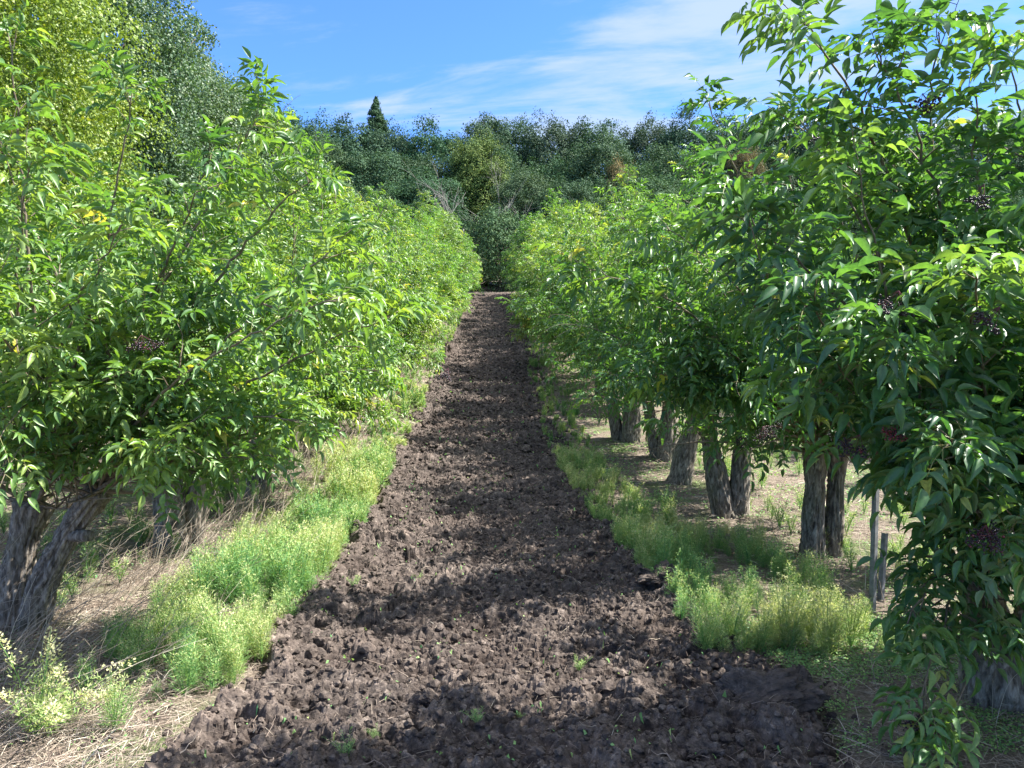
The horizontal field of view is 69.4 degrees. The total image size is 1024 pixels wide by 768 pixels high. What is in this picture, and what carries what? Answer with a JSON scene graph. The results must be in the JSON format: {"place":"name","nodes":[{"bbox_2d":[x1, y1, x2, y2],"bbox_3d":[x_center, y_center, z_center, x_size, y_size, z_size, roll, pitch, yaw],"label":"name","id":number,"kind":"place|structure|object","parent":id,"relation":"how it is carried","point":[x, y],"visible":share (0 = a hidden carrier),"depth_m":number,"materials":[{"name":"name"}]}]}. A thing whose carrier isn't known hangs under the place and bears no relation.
{"place":"outdoors","nodes":[
{"label":"outdoors","id":0,"kind":"place"},
{"bbox_2d":[80,292,913,767],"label":"ploughed path","id":1,"kind":"structure","parent":0,"point":[201,726],"depth_m":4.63,"materials":[{"name":"soil"}]},
{"bbox_2d":[277,582,310,615],"bbox_3d":[-1.456,1.420,4.842,0.249,0.274,0.204,2,4,26],"label":"weed plant","id":2,"kind":"object","parent":1,"relation":"on","point":[288,605],"visible":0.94,"depth_m":4.85,"materials":[{"name":"green plant"}]},
{"bbox_2d":[329,731,355,753],"bbox_3d":[-0.729,1.554,3.181,0.161,0.123,0.088,1,3,12],"label":"seedling","id":3,"kind":"object","parent":1,"relation":"on","point":[348,748],"visible":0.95,"depth_m":3.18,"materials":[{"name":"green plant"}]},
{"bbox_2d":[414,687,439,703],"bbox_3d":[-0.430,1.587,3.741,0.130,0.108,0.117,0,3,-5],"label":"soil clod","id":4,"kind":"object","parent":1,"relation":"on","point":[427,695],"visible":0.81,"depth_m":3.71,"materials":[{"name":"brown soil"}]},
{"bbox_2d":[147,340,837,767],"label":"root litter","id":5,"kind":"object","parent":1,"relation":"on","point":[491,638],"visible":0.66,"depth_m":4.45,"materials":[{"name":"plant"}]},
{"bbox_2d":[621,658,644,676],"bbox_3d":[0.672,1.615,4.122,0.142,0.144,0.237,1,3,14],"label":"soil clod","id":6,"kind":"object","parent":1,"relation":"on","point":[638,666],"visible":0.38,"depth_m":4.11,"materials":[{"name":"brown soil"}]},
{"bbox_2d":[635,673,658,689],"bbox_3d":[0.700,1.591,3.889,0.149,0.096,0.200,1,4,24],"label":"soil clod","id":7,"kind":"object","parent":1,"relation":"on","point":[650,681],"visible":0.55,"depth_m":3.90,"materials":[{"name":"brown soil"}]},
{"bbox_2d":[635,559,678,590],"bbox_3d":[1.118,1.461,5.615,0.343,0.203,0.405,1,3,13],"label":"soil clod","id":8,"kind":"object","parent":1,"relation":"on","point":[651,580],"visible":0.63,"depth_m":5.52,"materials":[{"name":"brown soil"}]},
{"bbox_2d":[681,735,725,761],"bbox_3d":[0.844,1.634,3.267,0.205,0.136,0.144,2,4,30],"label":"soil clod","id":9,"kind":"object","parent":1,"relation":"on","point":[701,746],"visible":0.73,"depth_m":3.24,"materials":[{"name":"brown soil"}]},
{"bbox_2d":[714,664,830,714],"bbox_3d":[1.302,1.546,3.675,0.518,0.253,0.355,0,3,-5],"label":"soil clod","id":10,"kind":"object","parent":1,"relation":"on","point":[784,685],"visible":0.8,"depth_m":3.63,"materials":[{"name":"brown soil"}]},
{"bbox_2d":[0,279,1023,767],"bbox_3d":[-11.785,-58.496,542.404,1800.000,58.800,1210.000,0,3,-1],"label":"ground","id":11,"kind":"structure","parent":0,"point":[602,435],"depth_m":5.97,"materials":[{"name":"beige soil"}]},
{"bbox_2d":[0,626,135,736],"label":"flowering weed","id":12,"kind":"object","parent":11,"relation":"on","point":[41,711],"visible":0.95,"depth_m":3.40,"materials":[{"name":"green plant"}]},
{"bbox_2d":[0,183,138,323],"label":"elder tree","id":13,"kind":"object","parent":11,"relation":"on","point":[80,200],"visible":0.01,"depth_m":13.97,"materials":[{"name":"green plant"}]},
{"bbox_2d":[0,0,180,318],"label":"leafy tree","id":14,"kind":"object","parent":11,"relation":"on","point":[66,56],"visible":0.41,"depth_m":13.81,"materials":[{"name":"green plant"}]},
{"bbox_2d":[0,0,231,241],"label":"feathery tree","id":15,"kind":"object","parent":11,"relation":"on","point":[186,109],"visible":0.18,"depth_m":23.13,"materials":[{"name":"green plant"}]},
{"bbox_2d":[93,666,156,731],"bbox_3d":[-1.836,1.474,3.471,0.271,0.326,0.230,0,3,8],"label":"weed plant","id":16,"kind":"object","parent":11,"relation":"on","point":[116,715],"visible":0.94,"depth_m":3.45,"materials":[{"name":"green plant"}]},
{"bbox_2d":[117,630,146,676],"bbox_3d":[-2.090,1.485,4.048,0.156,0.268,0.163,0,3,-1],"label":"weed plant","id":17,"kind":"object","parent":11,"relation":"on","point":[132,654],"visible":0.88,"depth_m":4.06,"materials":[{"name":"green plant"}]},
{"bbox_2d":[104,14,281,236],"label":"feathery tree","id":18,"kind":"object","parent":11,"relation":"on","point":[219,111],"visible":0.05,"depth_m":27.68,"materials":[{"name":"green plant"}]},
{"bbox_2d":[0,159,412,548],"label":"elder tree","id":19,"kind":"object","parent":11,"relation":"on","point":[275,349],"visible":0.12,"depth_m":7.00,"materials":[{"name":"green plant"}]},
{"bbox_2d":[0,0,453,634],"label":"elder tree","id":20,"kind":"object","parent":11,"relation":"on","point":[132,412],"visible":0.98,"depth_m":4.08,"materials":[{"name":"green plant"}]},
{"bbox_2d":[187,70,314,242],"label":"feathery tree","id":21,"kind":"object","parent":11,"relation":"on","point":[266,157],"visible":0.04,"depth_m":32.81,"materials":[{"name":"green plant"}]},
{"bbox_2d":[125,146,412,500],"bbox_3d":[-3.273,-0.734,9.398,4.134,4.573,4.140,0,3,-1],"label":"elder tree","id":22,"kind":"object","parent":11,"relation":"on","point":[346,403],"visible":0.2,"depth_m":8.82,"materials":[{"name":"green plant"}]},
{"bbox_2d":[73,293,471,699],"bbox_3d":[-2.608,-1.969,24.701,1.639,5.134,42.332,0,3,-1],"label":"weed border","id":23,"kind":"object","parent":11,"relation":"on","point":[374,467],"visible":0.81,"depth_m":5.31,"materials":[{"name":"green plant"}]},
{"bbox_2d":[132,94,424,466],"bbox_3d":[-3.318,-1.462,11.570,5.182,5.824,4.253,2,4,35],"label":"elder tree","id":24,"kind":"object","parent":11,"relation":"on","point":[370,246],"visible":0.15,"depth_m":10.85,"materials":[{"name":"green plant"}]},
{"bbox_2d":[246,204,312,256],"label":"elder tree","id":25,"kind":"object","parent":11,"relation":"on","point":[265,218],"visible":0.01,"depth_m":27.25,"materials":[{"name":"green plant"}]},
{"bbox_2d":[259,146,351,218],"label":"feathery tree","id":26,"kind":"object","parent":11,"relation":"on","point":[298,153],"visible":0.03,"depth_m":38.34,"materials":[{"name":"green plant"}]},
{"bbox_2d":[274,103,339,153],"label":"oak tree","id":27,"kind":"object","parent":11,"relation":"on","point":[294,122],"visible":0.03,"depth_m":74.90,"materials":[{"name":"green plant"}]},
{"bbox_2d":[296,131,360,187],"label":"oak tree","id":28,"kind":"object","parent":11,"relation":"on","point":[339,159],"visible":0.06,"depth_m":66.72,"materials":[{"name":"green plant"}]},
{"bbox_2d":[222,150,451,442],"bbox_3d":[-3.368,-1.537,13.573,4.573,5.446,4.719,2,4,33],"label":"elder tree","id":29,"kind":"object","parent":11,"relation":"on","point":[378,287],"visible":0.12,"depth_m":13.57,"materials":[{"name":"green plant"}]},
{"bbox_2d":[300,113,383,178],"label":"oak tree","id":30,"kind":"object","parent":11,"relation":"on","point":[348,142],"visible":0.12,"depth_m":73.25,"materials":[{"name":"green plant"}]},
{"bbox_2d":[272,165,445,418],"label":"elder tree","id":31,"kind":"object","parent":11,"relation":"on","point":[413,276],"visible":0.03,"depth_m":15.04,"materials":[{"name":"green plant"}]},
{"bbox_2d":[286,184,451,350],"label":"elder tree","id":32,"kind":"object","parent":11,"relation":"on","point":[359,202],"visible":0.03,"depth_m":17.91,"materials":[{"name":"green plant"}]},
{"bbox_2d":[358,96,394,161],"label":"conifer","id":33,"kind":"object","parent":11,"relation":"on","point":[377,114],"visible":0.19,"depth_m":75.74,"materials":[{"name":"green plant"}]},
{"bbox_2d":[340,145,417,210],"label":"oak tree","id":34,"kind":"object","parent":11,"relation":"on","point":[359,164],"visible":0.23,"depth_m":65.14,"materials":[{"name":"green plant"}]},
{"bbox_2d":[362,117,417,188],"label":"oak tree","id":35,"kind":"object","parent":11,"relation":"on","point":[399,141],"visible":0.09,"depth_m":72.93,"materials":[{"name":"green plant"}]},
{"bbox_2d":[360,180,431,240],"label":"oak tree","id":36,"kind":"object","parent":11,"relation":"on","point":[392,192],"visible":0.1,"depth_m":59.74,"materials":[{"name":"green plant"}]},
{"bbox_2d":[356,184,450,370],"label":"elder tree","id":37,"kind":"object","parent":11,"relation":"on","point":[414,247],"visible":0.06,"depth_m":19.52,"materials":[{"name":"green plant"}]},
{"bbox_2d":[371,196,447,308],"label":"elder tree","id":38,"kind":"object","parent":11,"relation":"on","point":[417,233],"visible":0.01,"depth_m":24.26,"materials":[{"name":"green plant"}]},
{"bbox_2d":[366,193,463,325],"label":"elder tree","id":39,"kind":"object","parent":11,"relation":"on","point":[445,283],"visible":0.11,"depth_m":21.97,"materials":[{"name":"green plant"}]},
{"bbox_2d":[376,150,467,219],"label":"oak tree","id":40,"kind":"object","parent":11,"relation":"on","point":[439,167],"visible":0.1,"depth_m":66.21,"materials":[{"name":"green plant"}]},
{"bbox_2d":[383,164,474,238],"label":"oak tree","id":41,"kind":"object","parent":11,"relation":"on","point":[449,186],"visible":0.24,"depth_m":60.65,"materials":[{"name":"green plant"}]},
{"bbox_2d":[397,108,468,215],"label":"oak tree","id":42,"kind":"object","parent":11,"relation":"on","point":[436,145],"visible":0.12,"depth_m":71.31,"materials":[{"name":"green plant"}]},
{"bbox_2d":[406,206,460,286],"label":"elder tree","id":43,"kind":"object","parent":11,"relation":"on","point":[421,226],"visible":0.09,"depth_m":27.98,"materials":[{"name":"green plant"}]},
{"bbox_2d":[394,209,473,314],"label":"elder tree","id":44,"kind":"object","parent":11,"relation":"on","point":[465,294],"visible":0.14,"depth_m":26.11,"materials":[{"name":"green plant"}]},
{"bbox_2d":[390,189,487,275],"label":"elder tree","id":45,"kind":"object","parent":11,"relation":"on","point":[448,233],"visible":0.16,"depth_m":33.03,"materials":[{"name":"green plant"}]},
{"bbox_2d":[398,214,486,297],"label":"elder tree","id":46,"kind":"object","parent":11,"relation":"on","point":[453,265],"visible":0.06,"depth_m":30.87,"materials":[{"name":"green plant"}]},
{"bbox_2d":[411,198,478,273],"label":"elder tree","id":47,"kind":"object","parent":11,"relation":"on","point":[438,212],"visible":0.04,"depth_m":37.26,"materials":[{"name":"green plant"}]},
{"bbox_2d":[427,220,479,291],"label":"elder tree","id":48,"kind":"object","parent":11,"relation":"on","point":[458,272],"visible":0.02,"depth_m":34.38,"materials":[{"name":"green plant"}]},
{"bbox_2d":[433,204,480,282],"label":"elder tree","id":49,"kind":"object","parent":11,"relation":"on","point":[465,247],"visible":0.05,"depth_m":38.89,"materials":[{"name":"green plant"}]},
{"bbox_2d":[402,157,527,291],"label":"bare tree","id":50,"kind":"object","parent":11,"relation":"on","point":[439,197],"visible":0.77,"depth_m":55.22,"materials":[{"name":"grey plant"}]},
{"bbox_2d":[0,394,953,609],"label":"weed patches","id":51,"kind":"object","parent":11,"relation":"on","point":[851,557],"visible":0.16,"depth_m":7.40,"materials":[{"name":"green plant"}]},
{"bbox_2d":[441,127,518,285],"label":"leafy tree","id":52,"kind":"object","parent":11,"relation":"on","point":[471,154],"visible":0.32,"depth_m":65.10,"materials":[{"name":"green plant"}]},
{"bbox_2d":[444,111,523,277],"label":"oak tree","id":53,"kind":"object","parent":11,"relation":"on","point":[487,125],"visible":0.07,"depth_m":71.67,"materials":[{"name":"green plant"}]},
{"bbox_2d":[444,134,525,284],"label":"oak tree","id":54,"kind":"object","parent":11,"relation":"on","point":[512,163],"visible":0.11,"depth_m":67.00,"materials":[{"name":"green plant"}]},
{"bbox_2d":[452,153,541,290],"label":"bare tree","id":55,"kind":"object","parent":11,"relation":"on","point":[497,207],"visible":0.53,"depth_m":57.63,"materials":[{"name":"grey plant"}]},
{"bbox_2d":[465,201,529,291],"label":"bush","id":56,"kind":"object","parent":11,"relation":"on","point":[478,232],"visible":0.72,"depth_m":55.95,"materials":[{"name":"green plant"}]},
{"bbox_2d":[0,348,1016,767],"bbox_3d":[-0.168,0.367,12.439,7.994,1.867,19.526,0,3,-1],"label":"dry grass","id":57,"kind":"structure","parent":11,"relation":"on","point":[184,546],"depth_m":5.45,"materials":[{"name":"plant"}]},
{"bbox_2d":[0,354,1023,767],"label":"ground cover","id":58,"kind":"object","parent":11,"relation":"on","point":[846,674],"visible":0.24,"depth_m":4.31,"materials":[{"name":"green plant"}]},
{"bbox_2d":[485,159,556,265],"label":"oak tree","id":59,"kind":"object","parent":11,"relation":"on","point":[509,191],"visible":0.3,"depth_m":60.63,"materials":[{"name":"green plant"}]},
{"bbox_2d":[489,112,553,283],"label":"oak tree","id":60,"kind":"object","parent":11,"relation":"on","point":[516,132],"visible":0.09,"depth_m":73.00,"materials":[{"name":"green plant"}]},
{"bbox_2d":[499,219,544,280],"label":"elder tree","id":61,"kind":"object","parent":11,"relation":"on","point":[506,253],"depth_m":44.74,"materials":[{"name":"green plant"}]},
{"bbox_2d":[491,188,575,286],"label":"elder tree","id":62,"kind":"object","parent":11,"relation":"on","point":[524,229],"visible":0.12,"depth_m":31.77,"materials":[{"name":"green plant"}]},
{"bbox_2d":[505,207,576,298],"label":"elder tree","id":63,"kind":"object","parent":11,"relation":"on","point":[526,259],"visible":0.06,"depth_m":27.81,"materials":[{"name":"green plant"}]},
{"bbox_2d":[514,220,578,278],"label":"elder tree","id":64,"kind":"object","parent":11,"relation":"on","point":[535,231],"visible":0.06,"depth_m":29.87,"materials":[{"name":"green plant"}]},
{"bbox_2d":[510,223,582,304],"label":"elder tree","id":65,"kind":"object","parent":11,"relation":"on","point":[539,236],"visible":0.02,"depth_m":25.82,"materials":[{"name":"green plant"}]},
{"bbox_2d":[517,106,589,187],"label":"oak tree","id":66,"kind":"object","parent":11,"relation":"on","point":[554,134],"visible":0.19,"depth_m":71.75,"materials":[{"name":"green plant"}]},
{"bbox_2d":[516,201,599,298],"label":"elder tree","id":67,"kind":"object","parent":11,"relation":"on","point":[526,281],"visible":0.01,"depth_m":24.57,"materials":[{"name":"green plant"}]},
{"bbox_2d":[515,151,601,220],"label":"oak tree","id":68,"kind":"object","parent":11,"relation":"on","point":[553,169],"visible":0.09,"depth_m":67.41,"materials":[{"name":"green plant"}]},
{"bbox_2d":[505,200,613,378],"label":"elder tree","id":69,"kind":"object","parent":11,"relation":"on","point":[520,332],"visible":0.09,"depth_m":19.94,"materials":[{"name":"green plant"}]},
{"bbox_2d":[526,175,609,231],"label":"oak tree","id":70,"kind":"object","parent":11,"relation":"on","point":[577,192],"visible":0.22,"depth_m":59.09,"materials":[{"name":"green plant"}]},
{"bbox_2d":[507,199,641,316],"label":"elder tree","id":71,"kind":"object","parent":11,"relation":"on","point":[561,221],"visible":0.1,"depth_m":21.26,"materials":[{"name":"green plant"}]},
{"bbox_2d":[524,214,624,398],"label":"elder tree","id":72,"kind":"object","parent":11,"relation":"on","point":[589,255],"visible":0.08,"depth_m":17.22,"materials":[{"name":"green plant"}]},
{"bbox_2d":[553,115,636,193],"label":"oak tree","id":73,"kind":"object","parent":11,"relation":"on","point":[589,137],"visible":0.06,"depth_m":72.11,"materials":[{"name":"green plant"}]},
{"bbox_2d":[526,164,668,418],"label":"elder tree","id":74,"kind":"object","parent":11,"relation":"on","point":[625,177],"visible":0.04,"depth_m":15.91,"materials":[{"name":"green plant"}]},
{"bbox_2d":[554,125,641,207],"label":"oak tree","id":75,"kind":"object","parent":11,"relation":"on","point":[594,151],"visible":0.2,"depth_m":65.42,"materials":[{"name":"green plant"}]},
{"bbox_2d":[494,178,711,442],"bbox_3d":[1.894,-1.214,13.780,4.314,4.787,4.215,-2,4,-25],"label":"elder tree","id":76,"kind":"object","parent":11,"relation":"on","point":[618,431],"visible":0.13,"depth_m":13.65,"materials":[{"name":"green plant"}]},
{"bbox_2d":[571,176,638,236],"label":"oak tree","id":77,"kind":"object","parent":11,"relation":"on","point":[593,189],"visible":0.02,"depth_m":60.67,"materials":[{"name":"green plant"}]},
{"bbox_2d":[601,152,637,229],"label":"dead tree","id":78,"kind":"object","parent":11,"relation":"on","point":[619,162],"visible":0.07,"depth_m":63.37,"materials":[{"name":"brown plant"}]},
{"bbox_2d":[613,109,684,171],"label":"oak tree","id":79,"kind":"object","parent":11,"relation":"on","point":[639,140],"visible":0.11,"depth_m":74.91,"materials":[{"name":"green plant"}]},
{"bbox_2d":[604,162,694,242],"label":"oak tree","id":80,"kind":"object","parent":11,"relation":"on","point":[658,185],"visible":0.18,"depth_m":60.23,"materials":[{"name":"green plant"}]},
{"bbox_2d":[529,195,772,462],"bbox_3d":[2.300,-0.802,12.209,4.055,4.286,3.804,0,3,-1],"label":"elder tree","id":81,"kind":"object","parent":11,"relation":"on","point":[662,453],"visible":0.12,"depth_m":12.03,"materials":[{"name":"green plant"}]},
{"bbox_2d":[636,141,704,215],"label":"oak tree","id":82,"kind":"object","parent":11,"relation":"on","point":[664,166],"visible":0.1,"depth_m":65.78,"materials":[{"name":"green plant"}]},
{"bbox_2d":[547,142,796,485],"bbox_3d":[2.496,-0.925,10.513,4.271,4.855,3.670,0,3,-1],"label":"elder tree","id":83,"kind":"object","parent":11,"relation":"on","point":[683,459],"visible":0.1,"depth_m":9.81,"materials":[{"name":"green plant"}]},
{"bbox_2d":[652,100,724,190],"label":"oak tree","id":84,"kind":"object","parent":11,"relation":"on","point":[677,137],"visible":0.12,"depth_m":72.54,"materials":[{"name":"green plant"}]},
{"bbox_2d":[657,181,729,225],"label":"oak tree","id":85,"kind":"object","parent":11,"relation":"on","point":[691,196],"visible":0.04,"depth_m":61.35,"materials":[{"name":"green plant"}]},
{"bbox_2d":[566,180,845,518],"bbox_3d":[2.527,-0.371,8.500,3.949,3.978,3.437,0,3,-1],"label":"elder tree","id":86,"kind":"object","parent":11,"relation":"on","point":[725,494],"visible":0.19,"depth_m":8.32,"materials":[{"name":"green plant"}]},
{"bbox_2d":[516,297,912,656],"bbox_3d":[1.143,-1.927,25.008,1.697,5.011,41.865,0,3,-1],"label":"weed border","id":87,"kind":"object","parent":11,"relation":"on","point":[657,546],"visible":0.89,"depth_m":5.51,"materials":[{"name":"green plant"}]},
{"bbox_2d":[707,111,767,168],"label":"oak tree","id":88,"kind":"object","parent":11,"relation":"on","point":[728,134],"visible":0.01,"depth_m":76.31,"materials":[{"name":"green plant"}]},
{"bbox_2d":[695,139,779,207],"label":"oak tree","id":89,"kind":"object","parent":11,"relation":"on","point":[731,153],"visible":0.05,"depth_m":65.79,"materials":[{"name":"green plant"}]},
{"bbox_2d":[725,145,771,223],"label":"dead tree","id":90,"kind":"object","parent":11,"relation":"on","point":[740,160],"visible":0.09,"depth_m":64.31,"materials":[{"name":"brown plant"}]},
{"bbox_2d":[529,73,982,558],"bbox_3d":[2.357,-0.266,6.391,4.546,3.840,3.621,0,3,-1],"label":"elder tree","id":91,"kind":"object","parent":11,"relation":"on","point":[719,350],"visible":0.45,"depth_m":5.61,"materials":[{"name":"green plant"}]},
{"bbox_2d":[733,117,825,187],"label":"oak tree","id":92,"kind":"object","parent":11,"relation":"on","point":[773,141],"visible":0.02,"depth_m":72.02,"materials":[{"name":"green plant"}]},
{"bbox_2d":[754,142,815,192],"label":"oak tree","id":93,"kind":"object","parent":11,"relation":"on","point":[794,180],"visible":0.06,"depth_m":67.59,"materials":[{"name":"green plant"}]},
{"bbox_2d":[770,108,862,183],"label":"oak tree","id":94,"kind":"object","parent":11,"relation":"on","point":[818,129],"visible":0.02,"depth_m":71.86,"materials":[{"name":"green plant"}]},
{"bbox_2d":[814,193,880,259],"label":"oak tree","id":95,"kind":"object","parent":11,"relation":"on","point":[845,223],"visible":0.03,"depth_m":59.04,"materials":[{"name":"green plant"}]},
{"bbox_2d":[683,0,1023,767],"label":"elder tree","id":96,"kind":"object","parent":11,"relation":"on","point":[945,348],"visible":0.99,"depth_m":3.00,"materials":[{"name":"green plant"}]},
{"bbox_2d":[869,489,878,613],"bbox_3d":[2.485,1.124,5.078,0.033,1.012,0.033,-2,4,-30],"label":"steel stake","id":97,"kind":"object","parent":11,"relation":"on","point":[874,556],"visible":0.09,"depth_m":5.07,"materials":[{"name":"grey metal"}]},
{"bbox_2d":[877,533,887,599],"bbox_3d":[2.707,1.355,5.404,0.033,0.538,0.033,2,2,-30],"label":"steel stake","id":98,"kind":"object","parent":11,"relation":"on","point":[882,566],"visible":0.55,"depth_m":5.39,"materials":[{"name":"grey metal"}]},
{"bbox_2d":[906,112,968,190],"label":"oak tree","id":99,"kind":"object","parent":11,"relation":"on","point":[923,136],"visible":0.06,"depth_m":74.33,"materials":[{"name":"green plant"}]},
{"bbox_2d":[936,147,1021,243],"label":"oak tree","id":100,"kind":"object","parent":11,"relation":"on","point":[971,179],"depth_m":67.45,"materials":[{"name":"green plant"}]},
{"bbox_2d":[950,180,1023,265],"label":"oak tree","id":101,"kind":"object","parent":11,"relation":"on","point":[1015,200],"visible":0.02,"depth_m":59.71,"materials":[{"name":"green plant"}]},
{"bbox_2d":[963,97,1022,197],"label":"oak tree","id":102,"kind":"object","parent":11,"relation":"on","point":[976,149],"visible":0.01,"depth_m":73.18,"materials":[{"name":"green plant"}]},
{"bbox_2d":[973,139,1023,197],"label":"oak tree","id":103,"kind":"object","parent":11,"relation":"on","point":[1019,161],"visible":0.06,"depth_m":67.35,"materials":[{"name":"green plant"}]},
{"bbox_2d":[31,0,1023,171],"label":"sky","id":104,"kind":"structure","parent":0,"point":[623,60],"materials":[{"name":"blue"}]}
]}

